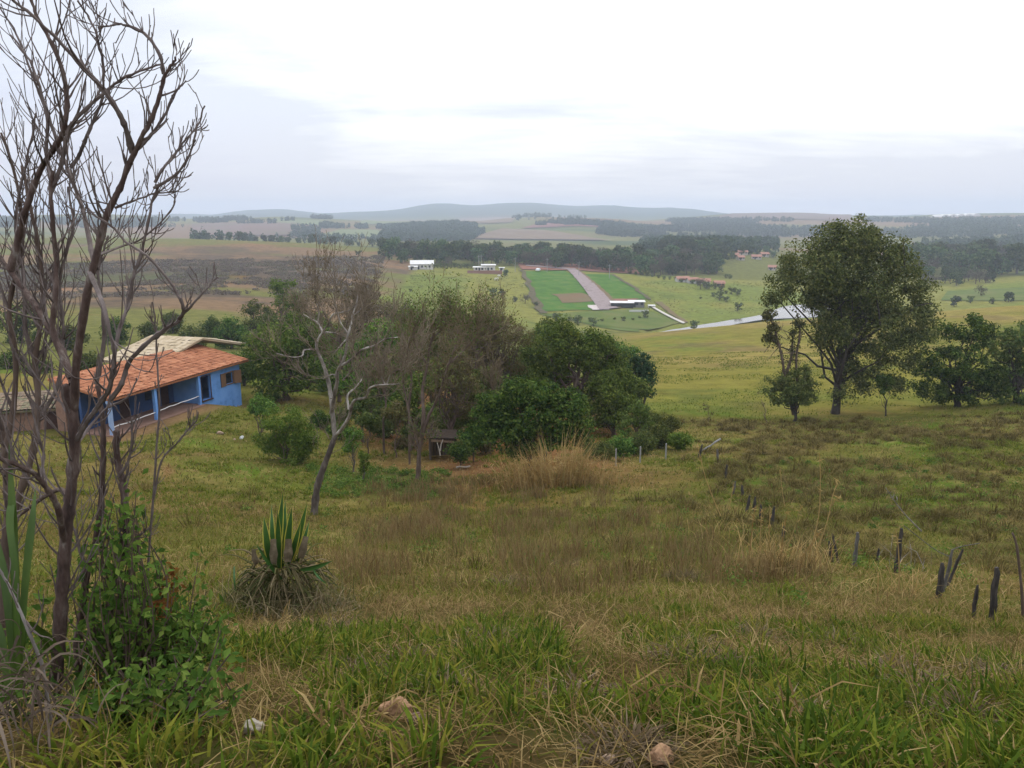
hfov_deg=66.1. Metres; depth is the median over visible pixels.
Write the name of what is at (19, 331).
bush
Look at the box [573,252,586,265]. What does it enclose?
wood tree
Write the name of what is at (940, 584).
charred post
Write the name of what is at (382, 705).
rock
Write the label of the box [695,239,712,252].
wood tree
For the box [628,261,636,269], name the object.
wood tree
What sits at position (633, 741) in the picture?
matted grass
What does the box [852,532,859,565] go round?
charred post
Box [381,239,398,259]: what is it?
wood tree
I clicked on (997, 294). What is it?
field
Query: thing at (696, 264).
wood tree
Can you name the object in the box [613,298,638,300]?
dirt yard
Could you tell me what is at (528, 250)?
wood tree
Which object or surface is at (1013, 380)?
broad tree
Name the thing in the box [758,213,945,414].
gum tree
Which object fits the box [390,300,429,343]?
scrub bush
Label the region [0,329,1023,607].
fresh grass
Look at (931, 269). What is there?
wood tree
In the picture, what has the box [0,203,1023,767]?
ground
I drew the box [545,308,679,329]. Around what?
field
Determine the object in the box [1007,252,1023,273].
wood tree
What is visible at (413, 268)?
annex
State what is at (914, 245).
wood tree
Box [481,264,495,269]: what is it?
farm building
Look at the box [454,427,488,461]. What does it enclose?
bush
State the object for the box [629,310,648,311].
white wall
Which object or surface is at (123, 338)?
scrub bush
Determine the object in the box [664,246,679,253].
wood tree
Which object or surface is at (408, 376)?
hollow tree
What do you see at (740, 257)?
cottage
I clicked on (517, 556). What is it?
brown weeds
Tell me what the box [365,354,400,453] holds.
thin tree
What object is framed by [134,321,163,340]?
scrub bush
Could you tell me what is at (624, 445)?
bush
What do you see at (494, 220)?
field
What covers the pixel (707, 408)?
bare bush
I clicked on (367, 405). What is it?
hollow tree
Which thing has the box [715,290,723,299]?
tree
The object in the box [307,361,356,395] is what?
hollow tree
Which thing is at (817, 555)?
dry stalks
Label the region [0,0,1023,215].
sky
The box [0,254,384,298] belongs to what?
field
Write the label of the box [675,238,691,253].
wood tree
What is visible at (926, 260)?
wood tree
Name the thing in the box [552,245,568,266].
wood tree
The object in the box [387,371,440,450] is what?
hollow tree
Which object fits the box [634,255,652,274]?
wood tree
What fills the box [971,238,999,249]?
wood tree
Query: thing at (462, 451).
bush
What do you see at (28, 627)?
dead branch
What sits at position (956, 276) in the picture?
wood tree
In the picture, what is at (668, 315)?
path
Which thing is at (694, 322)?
tree
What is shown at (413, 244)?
wood tree
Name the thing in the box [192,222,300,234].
field
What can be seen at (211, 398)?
doorway
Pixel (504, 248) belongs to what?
wood tree
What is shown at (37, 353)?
bare shrub
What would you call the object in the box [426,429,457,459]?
hut
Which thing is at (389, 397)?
hollow tree
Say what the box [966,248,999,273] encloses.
wood tree
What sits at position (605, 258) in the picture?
wood tree
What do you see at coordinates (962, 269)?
wood tree
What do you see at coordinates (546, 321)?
hollow tree
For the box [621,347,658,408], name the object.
blue green tree
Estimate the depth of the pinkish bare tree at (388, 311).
74.63 m
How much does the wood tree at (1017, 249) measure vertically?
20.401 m
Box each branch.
[0,557,54,732]
[877,488,963,570]
[904,525,979,591]
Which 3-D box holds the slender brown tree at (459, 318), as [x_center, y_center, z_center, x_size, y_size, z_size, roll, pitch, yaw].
[-3.045,-0.158,35.669,6.485,10.542,5.438,0,12,0]
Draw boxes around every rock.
[243,718,264,734]
[378,701,389,716]
[389,696,412,719]
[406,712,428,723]
[599,754,617,765]
[646,743,673,766]
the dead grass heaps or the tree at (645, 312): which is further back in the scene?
the tree at (645, 312)
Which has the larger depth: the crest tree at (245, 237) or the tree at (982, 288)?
the crest tree at (245, 237)
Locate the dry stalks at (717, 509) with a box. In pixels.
[676,443,746,543]
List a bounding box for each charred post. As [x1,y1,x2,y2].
[745,495,749,511]
[752,496,755,510]
[770,506,774,524]
[828,541,833,561]
[832,533,839,562]
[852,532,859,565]
[894,528,903,572]
[935,562,944,598]
[947,549,963,585]
[972,585,978,619]
[988,567,999,620]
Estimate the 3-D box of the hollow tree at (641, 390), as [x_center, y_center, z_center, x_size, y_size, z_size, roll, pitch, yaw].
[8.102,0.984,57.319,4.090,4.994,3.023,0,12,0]
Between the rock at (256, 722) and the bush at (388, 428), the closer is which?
the rock at (256, 722)
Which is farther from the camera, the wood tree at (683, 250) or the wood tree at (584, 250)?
the wood tree at (683, 250)
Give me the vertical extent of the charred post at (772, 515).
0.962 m
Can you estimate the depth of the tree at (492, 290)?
350.12 m
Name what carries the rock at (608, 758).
on the ground at (734, 341)
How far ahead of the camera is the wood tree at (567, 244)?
533.82 m
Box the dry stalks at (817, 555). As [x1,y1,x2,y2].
[736,453,854,572]
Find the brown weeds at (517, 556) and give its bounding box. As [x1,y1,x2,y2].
[305,464,851,598]
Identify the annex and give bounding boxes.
[408,266,417,269]
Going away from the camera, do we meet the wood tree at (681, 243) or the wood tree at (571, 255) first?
the wood tree at (571, 255)
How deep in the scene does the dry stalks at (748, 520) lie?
22.16 m
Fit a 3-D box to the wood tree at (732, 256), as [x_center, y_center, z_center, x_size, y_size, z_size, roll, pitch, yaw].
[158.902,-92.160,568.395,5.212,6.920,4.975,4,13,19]
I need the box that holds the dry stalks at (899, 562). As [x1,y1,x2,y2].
[832,527,954,598]
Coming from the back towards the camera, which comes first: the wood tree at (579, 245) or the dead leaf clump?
the wood tree at (579, 245)
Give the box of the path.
[651,306,684,322]
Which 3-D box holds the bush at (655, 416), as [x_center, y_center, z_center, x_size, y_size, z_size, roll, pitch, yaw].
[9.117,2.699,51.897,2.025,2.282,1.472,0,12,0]
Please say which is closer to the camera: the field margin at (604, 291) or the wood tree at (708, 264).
the field margin at (604, 291)
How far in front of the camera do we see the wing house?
59.20 m
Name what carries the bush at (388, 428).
on the ground at (734, 341)
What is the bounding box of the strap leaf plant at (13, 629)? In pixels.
[0,445,89,730]
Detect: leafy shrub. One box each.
[0,569,256,740]
[56,468,171,688]
[61,510,239,695]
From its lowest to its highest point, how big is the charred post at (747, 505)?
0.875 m
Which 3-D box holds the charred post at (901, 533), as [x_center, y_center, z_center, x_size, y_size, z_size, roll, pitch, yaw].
[7.197,3.224,14.681,0.119,1.148,0.109,0,12,0]
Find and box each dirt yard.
[518,263,638,272]
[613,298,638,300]
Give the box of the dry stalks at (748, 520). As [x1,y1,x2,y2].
[716,466,784,533]
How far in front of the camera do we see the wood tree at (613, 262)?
463.48 m
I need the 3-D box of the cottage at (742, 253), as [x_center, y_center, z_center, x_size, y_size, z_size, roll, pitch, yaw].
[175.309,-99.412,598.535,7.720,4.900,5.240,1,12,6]
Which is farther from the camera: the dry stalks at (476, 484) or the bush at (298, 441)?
the bush at (298, 441)
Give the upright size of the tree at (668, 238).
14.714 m
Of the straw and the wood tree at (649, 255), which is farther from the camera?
the wood tree at (649, 255)
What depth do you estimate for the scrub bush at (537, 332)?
81.02 m
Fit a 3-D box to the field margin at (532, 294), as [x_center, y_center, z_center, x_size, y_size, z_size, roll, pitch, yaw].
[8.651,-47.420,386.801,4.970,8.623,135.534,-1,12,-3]
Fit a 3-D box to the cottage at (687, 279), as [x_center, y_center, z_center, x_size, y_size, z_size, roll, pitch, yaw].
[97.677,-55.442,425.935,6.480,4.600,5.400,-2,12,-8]
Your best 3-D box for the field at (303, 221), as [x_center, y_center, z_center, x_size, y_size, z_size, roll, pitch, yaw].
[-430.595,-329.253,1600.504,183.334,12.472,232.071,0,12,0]
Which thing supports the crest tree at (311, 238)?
on the ground at (734, 341)
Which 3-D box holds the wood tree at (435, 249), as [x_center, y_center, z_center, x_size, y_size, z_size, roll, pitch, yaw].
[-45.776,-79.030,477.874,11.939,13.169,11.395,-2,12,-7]
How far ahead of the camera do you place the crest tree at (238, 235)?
668.99 m
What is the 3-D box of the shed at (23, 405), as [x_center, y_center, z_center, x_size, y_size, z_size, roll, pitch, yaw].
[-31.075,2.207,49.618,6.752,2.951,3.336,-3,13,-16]
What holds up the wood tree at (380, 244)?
on the ground at (734, 341)
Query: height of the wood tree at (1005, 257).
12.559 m
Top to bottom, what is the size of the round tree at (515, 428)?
5.282 m
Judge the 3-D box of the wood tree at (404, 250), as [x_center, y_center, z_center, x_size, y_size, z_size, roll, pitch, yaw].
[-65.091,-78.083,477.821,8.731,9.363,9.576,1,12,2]
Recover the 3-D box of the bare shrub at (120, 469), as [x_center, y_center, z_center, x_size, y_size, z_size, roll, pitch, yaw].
[-1.748,0.378,3.463,0.843,2.431,0.288,0,12,0]
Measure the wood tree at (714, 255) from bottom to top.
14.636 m
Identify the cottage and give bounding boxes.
[410,260,433,269]
[674,276,689,281]
[685,277,698,283]
[699,278,710,283]
[713,280,725,285]
[736,255,745,259]
[737,250,747,255]
[751,254,761,259]
[759,252,769,256]
[768,265,776,270]
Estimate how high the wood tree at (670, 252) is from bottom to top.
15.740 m
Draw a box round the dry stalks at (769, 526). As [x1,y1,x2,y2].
[712,505,835,570]
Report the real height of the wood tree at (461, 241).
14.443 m
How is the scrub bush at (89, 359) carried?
on the ground at (734, 341)
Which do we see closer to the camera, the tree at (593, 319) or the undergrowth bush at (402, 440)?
the undergrowth bush at (402, 440)
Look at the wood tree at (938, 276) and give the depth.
426.87 m
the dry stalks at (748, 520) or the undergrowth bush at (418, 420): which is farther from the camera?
the undergrowth bush at (418, 420)
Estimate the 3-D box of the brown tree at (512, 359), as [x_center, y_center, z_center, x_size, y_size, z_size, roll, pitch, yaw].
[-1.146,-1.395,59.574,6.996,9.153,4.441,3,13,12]
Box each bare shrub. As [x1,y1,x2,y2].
[0,0,218,695]
[0,51,92,671]
[20,187,210,691]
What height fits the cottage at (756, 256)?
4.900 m
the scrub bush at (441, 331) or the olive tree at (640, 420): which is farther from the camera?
the scrub bush at (441, 331)
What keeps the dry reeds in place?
on the ground at (734, 341)
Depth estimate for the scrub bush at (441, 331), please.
89.81 m
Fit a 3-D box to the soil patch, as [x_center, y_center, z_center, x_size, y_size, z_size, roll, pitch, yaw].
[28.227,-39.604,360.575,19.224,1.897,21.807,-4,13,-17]
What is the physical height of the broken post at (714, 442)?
0.839 m
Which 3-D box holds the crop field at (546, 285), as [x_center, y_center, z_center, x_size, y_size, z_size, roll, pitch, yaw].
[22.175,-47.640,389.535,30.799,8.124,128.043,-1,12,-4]
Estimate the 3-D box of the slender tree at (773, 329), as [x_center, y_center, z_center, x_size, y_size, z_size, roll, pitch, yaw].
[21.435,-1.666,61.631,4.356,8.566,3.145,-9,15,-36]
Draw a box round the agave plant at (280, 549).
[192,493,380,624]
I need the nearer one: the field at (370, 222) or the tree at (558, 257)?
the tree at (558, 257)
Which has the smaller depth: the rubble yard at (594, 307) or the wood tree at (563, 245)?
the rubble yard at (594, 307)
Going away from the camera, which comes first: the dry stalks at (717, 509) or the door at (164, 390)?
the dry stalks at (717, 509)
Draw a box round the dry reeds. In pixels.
[446,419,670,492]
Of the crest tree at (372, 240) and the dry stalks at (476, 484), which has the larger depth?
the crest tree at (372, 240)
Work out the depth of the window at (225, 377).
58.64 m
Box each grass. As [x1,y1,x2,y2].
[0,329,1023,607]
[0,579,1023,767]
[127,409,1023,577]
[305,555,1023,767]
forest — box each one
[0,213,485,241]
[190,212,780,253]
[535,215,850,236]
[723,215,1023,249]
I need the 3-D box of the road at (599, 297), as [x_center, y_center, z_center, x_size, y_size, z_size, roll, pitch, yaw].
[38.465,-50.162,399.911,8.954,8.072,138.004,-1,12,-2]
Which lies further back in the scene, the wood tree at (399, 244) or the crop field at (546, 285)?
the wood tree at (399, 244)
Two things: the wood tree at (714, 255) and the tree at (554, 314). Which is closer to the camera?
the tree at (554, 314)
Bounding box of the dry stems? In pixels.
[27,568,1023,767]
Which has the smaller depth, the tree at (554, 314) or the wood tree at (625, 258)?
the tree at (554, 314)
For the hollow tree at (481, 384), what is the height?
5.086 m
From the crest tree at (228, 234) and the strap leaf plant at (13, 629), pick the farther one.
the crest tree at (228, 234)
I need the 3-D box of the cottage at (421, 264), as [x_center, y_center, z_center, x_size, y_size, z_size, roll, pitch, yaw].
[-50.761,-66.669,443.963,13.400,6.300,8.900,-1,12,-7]
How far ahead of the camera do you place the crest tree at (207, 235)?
720.26 m
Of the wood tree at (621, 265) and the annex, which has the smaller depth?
the annex
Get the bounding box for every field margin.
[518,269,546,312]
[575,268,619,307]
[612,274,651,299]
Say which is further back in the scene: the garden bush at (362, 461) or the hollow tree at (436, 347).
the hollow tree at (436, 347)
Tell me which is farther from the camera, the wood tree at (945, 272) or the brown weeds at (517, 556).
the wood tree at (945, 272)
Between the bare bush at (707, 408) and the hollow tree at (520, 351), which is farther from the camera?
the hollow tree at (520, 351)
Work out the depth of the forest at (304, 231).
895.00 m
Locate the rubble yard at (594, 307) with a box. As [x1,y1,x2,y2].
[588,305,599,309]
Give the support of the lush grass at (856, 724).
on the ground at (734, 341)
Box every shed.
[0,390,57,430]
[473,266,485,269]
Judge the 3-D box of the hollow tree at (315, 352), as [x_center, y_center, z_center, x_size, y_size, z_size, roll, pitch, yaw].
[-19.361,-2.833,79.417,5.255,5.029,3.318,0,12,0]
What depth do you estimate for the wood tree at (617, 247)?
491.72 m
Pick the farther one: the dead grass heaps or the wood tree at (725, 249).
the wood tree at (725, 249)
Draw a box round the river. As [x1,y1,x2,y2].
[663,304,830,331]
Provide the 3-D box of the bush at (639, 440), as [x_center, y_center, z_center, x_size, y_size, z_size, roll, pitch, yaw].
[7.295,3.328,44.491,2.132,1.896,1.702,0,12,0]
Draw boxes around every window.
[144,390,151,399]
[220,369,241,387]
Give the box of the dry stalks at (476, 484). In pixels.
[451,455,518,495]
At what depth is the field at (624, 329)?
294.58 m
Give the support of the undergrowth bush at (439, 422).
on the ground at (734, 341)
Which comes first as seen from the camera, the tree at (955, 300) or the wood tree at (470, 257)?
the tree at (955, 300)
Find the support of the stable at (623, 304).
on the ground at (734, 341)
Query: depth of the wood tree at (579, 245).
546.01 m
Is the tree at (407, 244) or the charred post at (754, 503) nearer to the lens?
the charred post at (754, 503)
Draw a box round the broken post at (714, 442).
[703,438,720,449]
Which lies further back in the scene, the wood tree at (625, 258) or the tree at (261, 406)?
the wood tree at (625, 258)
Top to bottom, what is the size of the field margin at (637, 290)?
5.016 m
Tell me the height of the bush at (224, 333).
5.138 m
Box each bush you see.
[0,301,36,343]
[0,348,28,369]
[19,356,56,373]
[48,324,92,350]
[80,350,106,370]
[94,315,131,344]
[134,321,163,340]
[159,311,185,333]
[177,323,208,345]
[197,315,223,337]
[212,314,251,348]
[229,349,263,385]
[234,298,275,333]
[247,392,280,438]
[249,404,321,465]
[277,299,307,332]
[303,311,335,341]
[307,410,330,427]
[324,420,352,439]
[334,407,351,424]
[339,312,379,347]
[341,425,364,472]
[352,410,382,453]
[357,450,370,478]
[372,421,397,437]
[380,399,412,456]
[388,434,416,448]
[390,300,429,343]
[393,423,420,437]
[402,410,428,448]
[428,411,446,428]
[432,314,459,347]
[441,419,463,432]
[442,438,479,465]
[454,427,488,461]
[455,410,478,427]
[468,407,498,421]
[475,440,501,454]
[524,321,559,360]
[580,439,615,458]
[606,430,637,457]
[625,428,658,455]
[640,410,661,430]
[645,423,672,448]
[657,412,684,433]
[664,430,697,449]
[700,402,713,421]
[734,288,741,295]
[757,392,766,421]
[758,364,824,421]
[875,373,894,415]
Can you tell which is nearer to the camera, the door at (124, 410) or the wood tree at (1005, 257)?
the door at (124, 410)
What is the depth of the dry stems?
4.62 m
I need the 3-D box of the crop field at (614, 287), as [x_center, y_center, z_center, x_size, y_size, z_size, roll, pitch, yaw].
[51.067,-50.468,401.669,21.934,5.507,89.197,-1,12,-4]
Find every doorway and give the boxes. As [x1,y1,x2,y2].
[44,411,57,428]
[200,374,213,402]
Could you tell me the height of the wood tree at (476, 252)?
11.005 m
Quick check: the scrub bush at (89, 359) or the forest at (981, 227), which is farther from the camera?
the forest at (981, 227)
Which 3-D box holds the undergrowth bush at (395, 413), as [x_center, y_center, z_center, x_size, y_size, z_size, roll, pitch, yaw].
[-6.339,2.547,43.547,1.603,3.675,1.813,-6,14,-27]
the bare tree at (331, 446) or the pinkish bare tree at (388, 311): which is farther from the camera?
the pinkish bare tree at (388, 311)
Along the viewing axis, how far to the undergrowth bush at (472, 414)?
46.39 m
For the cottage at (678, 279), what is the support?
on the ground at (734, 341)
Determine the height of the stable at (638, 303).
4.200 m
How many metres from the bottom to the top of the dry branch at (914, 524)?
2.009 m
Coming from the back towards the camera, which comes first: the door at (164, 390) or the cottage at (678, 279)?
the cottage at (678, 279)
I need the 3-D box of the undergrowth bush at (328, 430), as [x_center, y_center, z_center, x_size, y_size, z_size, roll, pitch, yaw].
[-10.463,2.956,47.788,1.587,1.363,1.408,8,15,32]
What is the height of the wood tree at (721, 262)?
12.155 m
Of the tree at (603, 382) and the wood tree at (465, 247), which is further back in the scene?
the wood tree at (465, 247)
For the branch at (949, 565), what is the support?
on the ground at (734, 341)
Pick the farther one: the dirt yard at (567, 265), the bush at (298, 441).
the dirt yard at (567, 265)
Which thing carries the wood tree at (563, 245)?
on the ground at (734, 341)
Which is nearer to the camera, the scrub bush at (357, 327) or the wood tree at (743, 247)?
the scrub bush at (357, 327)
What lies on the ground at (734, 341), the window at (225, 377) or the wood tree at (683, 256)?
the wood tree at (683, 256)
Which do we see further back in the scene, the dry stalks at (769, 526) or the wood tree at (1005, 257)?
the wood tree at (1005, 257)
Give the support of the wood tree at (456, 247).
on the ground at (734, 341)
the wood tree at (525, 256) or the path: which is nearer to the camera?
the path
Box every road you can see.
[526,265,569,268]
[567,268,617,308]
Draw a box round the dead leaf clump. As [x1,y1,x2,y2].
[0,619,132,767]
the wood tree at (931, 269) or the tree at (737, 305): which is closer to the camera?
the tree at (737, 305)
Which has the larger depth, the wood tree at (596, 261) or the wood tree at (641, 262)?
the wood tree at (596, 261)
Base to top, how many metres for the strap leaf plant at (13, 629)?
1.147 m
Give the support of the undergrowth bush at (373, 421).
on the ground at (734, 341)
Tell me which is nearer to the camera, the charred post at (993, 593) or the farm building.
the charred post at (993, 593)
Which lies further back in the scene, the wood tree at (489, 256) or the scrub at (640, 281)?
the wood tree at (489, 256)
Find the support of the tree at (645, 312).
on the ground at (734, 341)
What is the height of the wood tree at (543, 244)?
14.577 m
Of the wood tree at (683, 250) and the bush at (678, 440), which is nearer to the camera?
the bush at (678, 440)
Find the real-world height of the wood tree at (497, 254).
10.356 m
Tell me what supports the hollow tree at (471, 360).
on the ground at (734, 341)
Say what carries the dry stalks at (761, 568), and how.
on the ground at (734, 341)
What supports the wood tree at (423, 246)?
on the ground at (734, 341)
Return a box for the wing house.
[103,335,244,362]
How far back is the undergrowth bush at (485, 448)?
44.59 m
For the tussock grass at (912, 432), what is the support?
on the ground at (734, 341)
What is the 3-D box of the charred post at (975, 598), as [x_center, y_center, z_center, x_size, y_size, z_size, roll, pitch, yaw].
[5.648,2.781,9.623,0.065,0.716,0.070,0,12,0]
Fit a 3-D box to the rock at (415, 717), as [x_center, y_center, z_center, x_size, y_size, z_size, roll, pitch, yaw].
[-0.357,1.274,2.991,0.086,0.058,0.067,-4,13,-17]
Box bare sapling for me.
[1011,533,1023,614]
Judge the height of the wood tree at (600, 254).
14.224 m
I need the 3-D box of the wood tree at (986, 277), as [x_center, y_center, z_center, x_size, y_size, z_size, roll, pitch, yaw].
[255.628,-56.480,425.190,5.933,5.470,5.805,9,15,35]
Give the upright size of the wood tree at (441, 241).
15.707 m
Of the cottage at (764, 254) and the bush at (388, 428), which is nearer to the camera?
the bush at (388, 428)
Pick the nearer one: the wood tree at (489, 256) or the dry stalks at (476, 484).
the dry stalks at (476, 484)
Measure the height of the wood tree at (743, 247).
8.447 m
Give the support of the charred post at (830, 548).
on the ground at (734, 341)
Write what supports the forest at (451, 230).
on the ground at (734, 341)
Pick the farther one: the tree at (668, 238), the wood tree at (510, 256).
the tree at (668, 238)
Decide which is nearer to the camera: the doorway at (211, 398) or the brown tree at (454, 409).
the brown tree at (454, 409)
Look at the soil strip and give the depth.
334.67 m
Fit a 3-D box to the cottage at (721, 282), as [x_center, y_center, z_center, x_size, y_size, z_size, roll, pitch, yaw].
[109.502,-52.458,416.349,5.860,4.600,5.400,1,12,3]
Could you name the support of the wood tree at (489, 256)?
on the ground at (734, 341)
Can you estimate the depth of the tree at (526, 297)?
342.65 m
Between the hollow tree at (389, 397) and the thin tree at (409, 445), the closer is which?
the thin tree at (409, 445)
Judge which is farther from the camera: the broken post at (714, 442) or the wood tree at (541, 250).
the wood tree at (541, 250)
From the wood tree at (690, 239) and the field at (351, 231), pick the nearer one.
the wood tree at (690, 239)
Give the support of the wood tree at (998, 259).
on the ground at (734, 341)
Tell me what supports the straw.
on the ground at (734, 341)
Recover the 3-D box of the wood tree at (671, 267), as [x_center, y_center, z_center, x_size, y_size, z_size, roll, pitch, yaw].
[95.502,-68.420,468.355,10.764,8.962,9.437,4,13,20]
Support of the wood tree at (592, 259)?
on the ground at (734, 341)
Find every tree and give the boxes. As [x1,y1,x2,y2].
[204,232,211,239]
[224,232,232,239]
[234,231,242,240]
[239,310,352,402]
[240,232,248,240]
[246,224,439,514]
[260,277,302,341]
[267,235,275,241]
[279,278,392,401]
[305,335,336,375]
[307,234,315,242]
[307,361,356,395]
[322,325,370,361]
[329,236,336,244]
[335,384,387,442]
[338,317,417,432]
[353,289,419,346]
[360,385,406,415]
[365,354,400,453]
[367,238,375,246]
[377,237,391,256]
[377,263,515,480]
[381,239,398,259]
[386,312,487,428]
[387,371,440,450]
[392,313,426,464]
[393,346,445,407]
[396,242,403,253]
[396,251,407,262]
[398,248,410,261]
[404,240,410,248]
[409,239,418,247]
[410,248,422,259]
[414,325,464,398]
[416,238,434,259]
[418,346,486,428]
[423,275,532,372]
[425,395,462,427]
[427,243,444,262]
[432,238,447,261]
[442,241,462,263]
[442,306,460,380]
[452,332,500,376]
[455,239,470,259]
[455,365,515,417]
[456,307,535,393]
[460,243,473,260]
[464,373,597,471]
[466,244,480,262]
[470,248,485,263]
[474,243,490,263]
[474,338,508,451]
[485,251,494,263]
[487,287,496,296]
[489,240,502,251]
[491,250,504,264]
[499,246,509,261]
[501,357,551,395]
[503,250,518,264]
[513,335,555,369]
[517,311,640,416]
[518,243,532,262]
[519,293,529,302]
[520,248,536,263]
[522,249,531,264]
[528,316,573,387]
[532,241,551,261]
[534,248,547,263]
[538,252,551,265]
[549,251,563,267]
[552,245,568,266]
[552,312,560,321]
[556,244,570,263]
[557,243,572,247]
[567,245,578,265]
[570,244,583,248]
[572,313,581,323]
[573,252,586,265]
[576,246,594,267]
[580,330,642,368]
[581,252,598,268]
[581,369,647,436]
[589,317,598,325]
[592,253,602,267]
[596,249,617,269]
[601,252,619,270]
[607,253,620,270]
[612,244,625,255]
[615,367,652,407]
[615,398,655,437]
[616,262,626,269]
[618,246,635,268]
[618,255,632,270]
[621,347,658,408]
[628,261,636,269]
[630,243,649,254]
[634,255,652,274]
[638,252,654,271]
[641,310,648,317]
[648,263,660,275]
[655,259,668,274]
[656,239,668,249]
[658,247,675,257]
[662,257,675,274]
[663,234,675,244]
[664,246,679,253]
[665,261,680,274]
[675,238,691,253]
[677,252,696,271]
[680,247,690,254]
[680,254,695,274]
[684,236,694,241]
[689,257,702,274]
[690,320,699,328]
[694,277,707,288]
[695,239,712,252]
[701,251,721,272]
[701,259,716,273]
[709,256,725,273]
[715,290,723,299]
[717,246,731,259]
[729,252,735,259]
[735,302,743,310]
[739,245,745,252]
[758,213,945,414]
[760,309,811,414]
[906,311,1006,406]
[907,242,921,252]
[907,251,930,261]
[909,257,940,278]
[911,258,932,277]
[913,243,930,251]
[920,265,936,280]
[931,274,943,283]
[932,241,949,246]
[939,266,955,282]
[948,271,964,285]
[950,295,962,305]
[954,267,968,281]
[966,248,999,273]
[966,295,974,302]
[969,268,984,283]
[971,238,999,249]
[973,268,988,280]
[973,285,987,295]
[976,252,1004,272]
[980,275,990,282]
[982,320,1023,404]
[983,272,996,281]
[1001,258,1013,274]
[1002,256,1013,272]
[1003,242,1023,273]
[1003,292,1014,301]
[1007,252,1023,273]
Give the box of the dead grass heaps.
[0,601,965,767]
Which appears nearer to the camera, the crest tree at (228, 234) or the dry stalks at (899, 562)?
the dry stalks at (899, 562)
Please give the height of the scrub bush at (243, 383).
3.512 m
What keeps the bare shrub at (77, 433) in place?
on the ground at (734, 341)
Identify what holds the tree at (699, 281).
on the ground at (734, 341)
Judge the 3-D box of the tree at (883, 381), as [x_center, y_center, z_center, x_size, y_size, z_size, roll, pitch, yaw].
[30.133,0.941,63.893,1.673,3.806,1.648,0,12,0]
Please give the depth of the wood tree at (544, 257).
473.66 m
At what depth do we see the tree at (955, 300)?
329.24 m
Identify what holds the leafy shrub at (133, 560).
on the ground at (734, 341)
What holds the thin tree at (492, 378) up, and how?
on the ground at (734, 341)
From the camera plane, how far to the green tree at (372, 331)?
50.16 m
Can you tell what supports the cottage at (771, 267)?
on the ground at (734, 341)
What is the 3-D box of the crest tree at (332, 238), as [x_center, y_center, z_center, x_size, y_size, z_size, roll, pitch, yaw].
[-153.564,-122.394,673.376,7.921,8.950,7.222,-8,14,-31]
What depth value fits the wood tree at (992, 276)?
428.06 m
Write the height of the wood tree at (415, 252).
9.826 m
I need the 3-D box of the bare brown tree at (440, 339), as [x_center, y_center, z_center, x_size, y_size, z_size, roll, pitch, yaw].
[-5.036,-0.387,49.245,7.140,8.574,4.390,7,14,31]
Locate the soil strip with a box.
[656,302,687,321]
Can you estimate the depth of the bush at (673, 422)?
50.72 m
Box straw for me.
[0,399,1023,767]
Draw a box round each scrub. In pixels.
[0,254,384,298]
[409,272,767,313]
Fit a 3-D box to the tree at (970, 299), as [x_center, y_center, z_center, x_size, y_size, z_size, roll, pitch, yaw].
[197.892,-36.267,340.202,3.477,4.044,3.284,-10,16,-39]
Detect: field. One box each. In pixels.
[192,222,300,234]
[272,219,322,224]
[323,229,378,236]
[359,220,424,223]
[460,217,522,222]
[475,228,609,239]
[521,271,602,310]
[523,220,601,227]
[538,308,647,331]
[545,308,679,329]
[586,274,646,298]
[718,213,851,219]
[941,287,1023,300]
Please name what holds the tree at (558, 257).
on the ground at (734, 341)
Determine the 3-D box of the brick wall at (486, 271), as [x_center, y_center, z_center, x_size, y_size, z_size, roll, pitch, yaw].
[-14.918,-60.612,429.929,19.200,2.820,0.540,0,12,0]
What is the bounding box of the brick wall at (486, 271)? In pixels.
[467,270,501,273]
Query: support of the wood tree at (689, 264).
on the ground at (734, 341)
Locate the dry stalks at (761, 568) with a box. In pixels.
[697,543,824,583]
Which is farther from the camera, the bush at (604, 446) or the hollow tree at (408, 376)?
the hollow tree at (408, 376)
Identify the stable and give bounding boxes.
[610,301,633,307]
[628,300,644,307]
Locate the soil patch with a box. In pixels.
[553,293,592,302]
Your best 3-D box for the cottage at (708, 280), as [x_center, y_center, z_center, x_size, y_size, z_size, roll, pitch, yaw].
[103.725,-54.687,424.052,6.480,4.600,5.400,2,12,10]
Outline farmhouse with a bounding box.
[48,344,248,436]
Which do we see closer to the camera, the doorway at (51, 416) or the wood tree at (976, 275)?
the doorway at (51, 416)
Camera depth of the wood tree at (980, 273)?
431.60 m
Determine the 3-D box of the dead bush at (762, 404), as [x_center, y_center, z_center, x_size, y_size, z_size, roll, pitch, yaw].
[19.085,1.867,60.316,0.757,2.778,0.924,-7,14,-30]
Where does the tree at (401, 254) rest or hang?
on the ground at (734, 341)
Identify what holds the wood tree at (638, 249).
on the ground at (734, 341)
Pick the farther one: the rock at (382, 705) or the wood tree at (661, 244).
the wood tree at (661, 244)
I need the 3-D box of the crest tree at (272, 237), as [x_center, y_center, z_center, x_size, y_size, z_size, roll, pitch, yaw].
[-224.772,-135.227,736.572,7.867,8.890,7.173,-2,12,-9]
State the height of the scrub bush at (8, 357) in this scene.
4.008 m
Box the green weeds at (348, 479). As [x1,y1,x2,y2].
[217,454,1023,606]
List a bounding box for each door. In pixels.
[119,398,129,418]
[160,385,168,405]
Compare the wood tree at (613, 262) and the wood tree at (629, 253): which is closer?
the wood tree at (613, 262)
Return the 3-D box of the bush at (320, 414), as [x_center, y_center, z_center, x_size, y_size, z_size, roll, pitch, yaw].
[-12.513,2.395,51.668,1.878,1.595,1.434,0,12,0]
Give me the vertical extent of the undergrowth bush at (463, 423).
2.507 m

